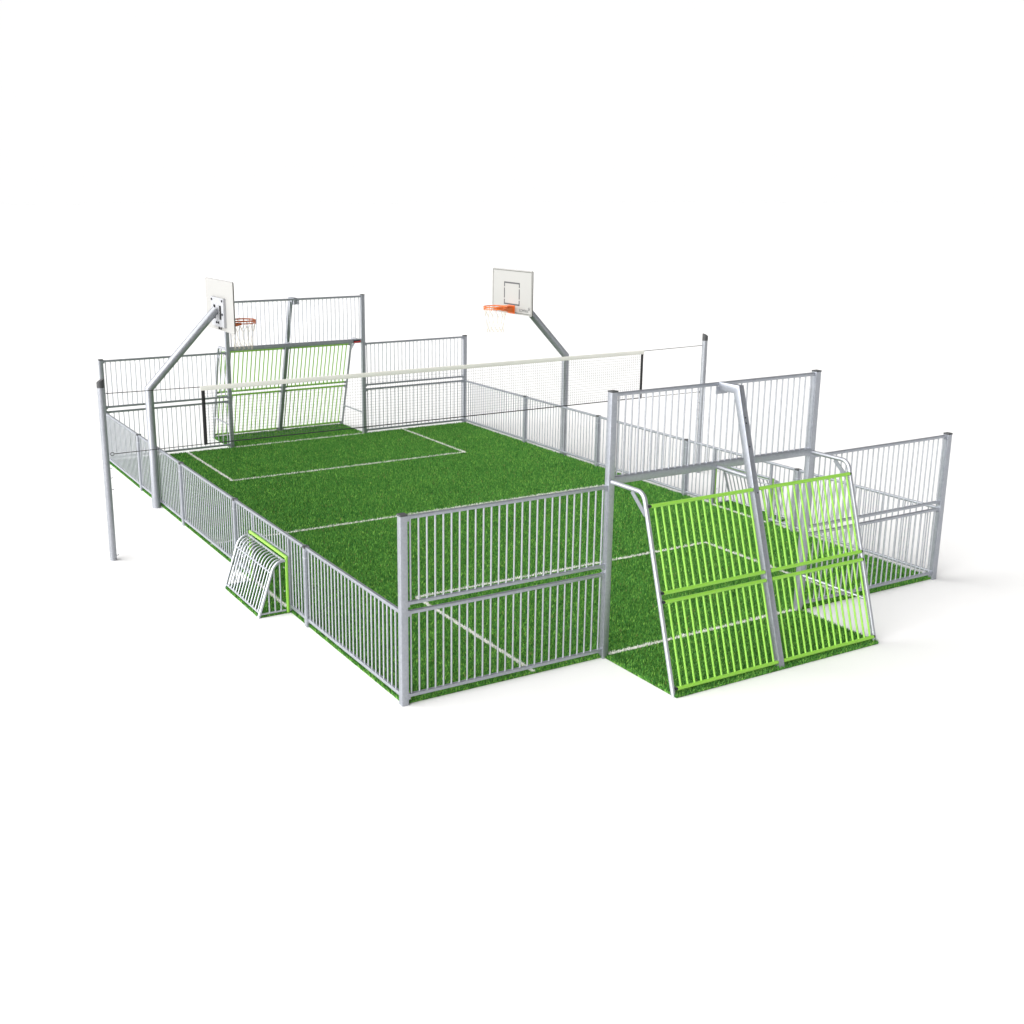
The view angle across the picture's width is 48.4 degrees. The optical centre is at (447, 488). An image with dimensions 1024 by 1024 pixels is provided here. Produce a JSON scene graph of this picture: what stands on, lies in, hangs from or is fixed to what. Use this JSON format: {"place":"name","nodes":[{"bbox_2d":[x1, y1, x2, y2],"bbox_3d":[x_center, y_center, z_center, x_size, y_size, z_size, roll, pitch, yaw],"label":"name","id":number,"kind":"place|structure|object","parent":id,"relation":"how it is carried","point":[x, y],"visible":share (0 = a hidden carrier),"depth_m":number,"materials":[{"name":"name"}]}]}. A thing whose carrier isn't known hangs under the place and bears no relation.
{"place":"outdoors","nodes":[
{"label":"outdoors","id":0,"kind":"place"},
{"bbox_2d":[0,203,1023,1023],"bbox_3d":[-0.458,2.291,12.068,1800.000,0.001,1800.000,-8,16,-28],"label":"ground","id":1,"kind":"structure","parent":0,"point":[220,803],"depth_m":12.05,"materials":[{"name":"white"}]},
{"bbox_2d":[98,359,106,411],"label":"fence post","id":2,"kind":"object","parent":1,"relation":"on","point":[101,369],"visible":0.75,"depth_m":22.63,"materials":[{"name":"metal"}]},
{"bbox_2d":[106,412,139,484],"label":"side fence panel","id":3,"kind":"object","parent":2,"relation":"attached to","point":[115,441],"visible":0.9,"depth_m":21.84,"materials":[{"name":"metal"}]},
{"bbox_2d":[103,352,230,457],"bbox_3d":[-5.749,-1.735,23.481,2.544,2.026,0.046,-8,16,-28],"label":"end fence section","id":4,"kind":"object","parent":2,"relation":"attached to","point":[170,401],"visible":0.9,"depth_m":23.51,"materials":[{"name":"metal"}]},
{"bbox_2d":[96,378,118,560],"bbox_3d":[-4.953,-0.263,16.564,0.105,2.719,0.118,6,15,22],"label":"net post","id":5,"kind":"object","parent":1,"relation":"on","point":[101,393],"visible":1,"depth_m":16.52,"materials":[{"name":"grey metal"}]},
{"bbox_2d":[106,345,701,455],"bbox_3d":[-0.024,-1.604,19.085,11.190,0.928,0.020,-8,16,-28],"label":"volleyball net","id":6,"kind":"object","parent":5,"relation":"attached to","point":[343,376],"visible":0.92,"depth_m":18.66,"materials":[{"name":"grey fabric"}]},
{"bbox_2d":[136,434,143,490],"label":"fence post","id":7,"kind":"object","parent":1,"relation":"on","point":[139,461],"visible":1,"depth_m":20.75,"materials":[{"name":"metal"}]},
{"bbox_2d":[138,434,181,518],"bbox_3d":[-4.961,-0.228,19.668,0.046,0.996,2.552,-8,16,-28],"label":"side fence panel","id":8,"kind":"object","parent":7,"relation":"attached to","point":[160,466],"visible":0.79,"depth_m":19.41,"materials":[{"name":"metal"}]},
{"bbox_2d":[178,462,186,525],"bbox_3d":[-4.318,0.083,18.570,0.079,1.053,0.079,-8,16,-28],"label":"fence post","id":9,"kind":"object","parent":1,"relation":"on","point":[181,494],"visible":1,"depth_m":18.53,"materials":[{"name":"metal"}]},
{"bbox_2d":[180,463,234,558],"bbox_3d":[-3.675,0.338,17.457,0.046,0.996,2.552,-8,16,-28],"label":"side fence panel","id":10,"kind":"object","parent":9,"relation":"attached to","point":[214,516],"visible":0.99,"depth_m":17.43,"materials":[{"name":"metal"}]},
{"bbox_2d":[144,277,255,508],"bbox_3d":[-4.199,-1.663,19.745,1.522,3.855,1.522,4,15,15],"label":"basketball hoop","id":11,"kind":"object","parent":1,"relation":"on","point":[220,306],"visible":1,"depth_m":19.38,"materials":[{"name":"grey metal"}]},
{"bbox_2d":[231,498,240,569],"bbox_3d":[-3.031,0.649,16.359,0.079,1.053,0.079,-8,16,-28],"label":"fence post","id":12,"kind":"object","parent":1,"relation":"on","point":[234,515],"visible":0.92,"depth_m":16.29,"materials":[{"name":"metal"}]},
{"bbox_2d":[234,499,305,617],"bbox_3d":[-2.388,0.917,15.250,0.046,1.024,2.552,-8,16,-28],"label":"side fence panel","id":13,"kind":"object","parent":12,"relation":"attached to","point":[288,551],"visible":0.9,"depth_m":14.80,"materials":[{"name":"metal"}]},
{"bbox_2d":[302,545,311,627],"bbox_3d":[-1.744,1.215,14.148,0.079,1.053,0.079,-8,16,-28],"label":"fence post","id":14,"kind":"object","parent":1,"relation":"on","point":[305,584],"visible":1,"depth_m":14.11,"materials":[{"name":"metal"}]},
{"bbox_2d":[305,546,398,694],"bbox_3d":[-1.101,1.469,13.035,0.046,0.996,2.552,-8,16,-28],"label":"side fence panel","id":15,"kind":"object","parent":14,"relation":"attached to","point":[383,600],"visible":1,"depth_m":12.98,"materials":[{"name":"metal"}]},
{"bbox_2d":[397,512,408,706],"bbox_3d":[-0.458,1.272,11.807,0.086,2.102,0.086,-8,16,-28],"label":"fence post","id":16,"kind":"object","parent":1,"relation":"on","point":[402,549],"visible":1,"depth_m":11.77,"materials":[{"name":"metal"}]},
{"bbox_2d":[407,485,607,698],"bbox_3d":[0.685,1.094,12.427,2.544,2.026,0.046,-8,16,-28],"label":"end fence section","id":17,"kind":"object","parent":16,"relation":"attached to","point":[603,488],"visible":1,"depth_m":12.40,"materials":[{"name":"metal"}]},
{"bbox_2d":[462,335,466,421],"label":"fence post","id":18,"kind":"object","parent":1,"relation":"on","point":[464,352],"visible":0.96,"depth_m":26.79,"materials":[{"name":"metal"}]},
{"bbox_2d":[365,336,463,431],"bbox_3d":[-0.733,-2.436,26.221,2.544,2.026,0.046,-8,16,-28],"label":"end fence section","id":19,"kind":"object","parent":18,"relation":"attached to","point":[413,385],"visible":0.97,"depth_m":26.20,"materials":[{"name":"metal"}]},
{"bbox_2d":[110,422,930,702],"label":"turf","id":20,"kind":"structure","parent":1,"relation":"on","point":[508,653],"depth_m":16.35,"materials":[{"name":"green plant"}]},
{"bbox_2d":[224,530,289,618],"bbox_3d":[-2.564,1.119,15.104,0.435,0.778,1.370,-8,16,-28],"label":"goal","id":21,"kind":"object","parent":20,"relation":"on","point":[251,561],"visible":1,"depth_m":14.95,"materials":[{"name":"metal"}]},
{"bbox_2d":[213,294,366,447],"bbox_3d":[-3.547,-2.703,25.254,3.220,3.166,1.335,-8,16,-28],"label":"goal","id":22,"kind":"object","parent":20,"relation":"on","point":[286,346],"visible":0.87,"depth_m":25.17,"materials":[{"name":"metal"}]},
{"bbox_2d":[599,370,875,696],"bbox_3d":[3.499,0.395,13.146,3.220,3.166,1.333,-8,16,-28],"label":"goal","id":23,"kind":"object","parent":20,"relation":"on","point":[749,459],"visible":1,"depth_m":13.03,"materials":[{"name":"metal"}]},
{"bbox_2d":[714,467,787,522],"bbox_3d":[5.168,0.038,19.328,0.435,0.778,1.370,-8,16,-28],"label":"goal","id":24,"kind":"object","parent":20,"relation":"on","point":[758,477],"visible":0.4,"depth_m":19.57,"materials":[{"name":"metal"}]},
{"bbox_2d":[523,396,526,442],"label":"fence post","id":25,"kind":"object","parent":1,"relation":"on","point":[524,420],"visible":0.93,"depth_m":24.74,"materials":[{"name":"metal"}]},
{"bbox_2d":[464,380,524,440],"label":"side fence panel","id":26,"kind":"object","parent":25,"relation":"attached to","point":[492,428],"visible":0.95,"depth_m":25.83,"materials":[{"name":"metal"}]},
{"bbox_2d":[525,396,595,462],"bbox_3d":[2.340,-1.248,23.657,0.046,0.996,2.552,-8,16,-28],"label":"side fence panel","id":27,"kind":"object","parent":25,"relation":"attached to","point":[560,450],"visible":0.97,"depth_m":23.59,"materials":[{"name":"metal"}]},
{"bbox_2d":[483,268,568,454],"bbox_3d":[1.577,-2.471,22.900,1.523,3.855,1.522,4,15,15],"label":"basketball hoop","id":28,"kind":"object","parent":1,"relation":"on","point":[512,291],"visible":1,"depth_m":22.51,"materials":[{"name":"white laminate"}]},
{"bbox_2d":[594,415,600,466],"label":"fence post","id":29,"kind":"object","parent":1,"relation":"on","point":[597,439],"visible":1,"depth_m":22.53,"materials":[{"name":"metal"}]},
{"bbox_2d":[597,416,684,492],"bbox_3d":[3.627,-0.683,21.446,0.046,0.996,2.552,-8,16,-28],"label":"side fence panel","id":30,"kind":"object","parent":29,"relation":"attached to","point":[651,480],"visible":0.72,"depth_m":21.25,"materials":[{"name":"metal"}]},
{"bbox_2d":[682,439,687,495],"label":"fence post","id":31,"kind":"object","parent":1,"relation":"on","point":[684,482],"visible":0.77,"depth_m":20.34,"materials":[{"name":"metal"}]},
{"bbox_2d":[685,440,796,528],"bbox_3d":[4.914,-0.103,19.238,0.046,1.024,2.552,-8,16,-28],"label":"side fence panel","id":32,"kind":"object","parent":31,"relation":"attached to","point":[713,473],"visible":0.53,"depth_m":19.16,"materials":[{"name":"metal"}]},
{"bbox_2d":[695,333,707,472],"bbox_3d":[4.901,-1.640,21.947,0.118,2.719,0.105,2,15,8],"label":"net post","id":33,"kind":"object","parent":1,"relation":"on","point":[703,359],"visible":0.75,"depth_m":21.83,"materials":[{"name":"metal"}]},
{"bbox_2d":[790,468,800,531],"bbox_3d":[5.557,0.194,18.136,0.079,1.053,0.079,-8,16,-28],"label":"fence post","id":34,"kind":"object","parent":1,"relation":"on","point":[797,475],"visible":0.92,"depth_m":18.11,"materials":[{"name":"metal"}]},
{"bbox_2d":[795,469,935,571],"bbox_3d":[6.200,0.449,17.024,0.046,0.996,2.552,-8,16,-28],"label":"side fence panel","id":35,"kind":"object","parent":34,"relation":"attached to","point":[801,471],"visible":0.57,"depth_m":16.79,"materials":[{"name":"metal"}]},
{"bbox_2d":[929,432,952,579],"bbox_3d":[6.844,0.252,15.795,0.086,2.102,0.086,-8,16,-28],"label":"fence post","id":36,"kind":"object","parent":1,"relation":"on","point":[941,498],"visible":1,"depth_m":15.75,"materials":[{"name":"metal"}]},
{"bbox_2d":[802,434,946,605],"bbox_3d":[5.701,0.393,15.166,2.544,2.026,0.046,-8,16,-28],"label":"end fence section","id":37,"kind":"object","parent":36,"relation":"attached to","point":[903,507],"visible":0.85,"depth_m":15.22,"materials":[{"name":"metal"}]},
{"bbox_2d":[0,0,1023,204],"label":"sky","id":38,"kind":"structure","parent":0,"point":[103,102],"materials":[{"name":"white"}]}
]}

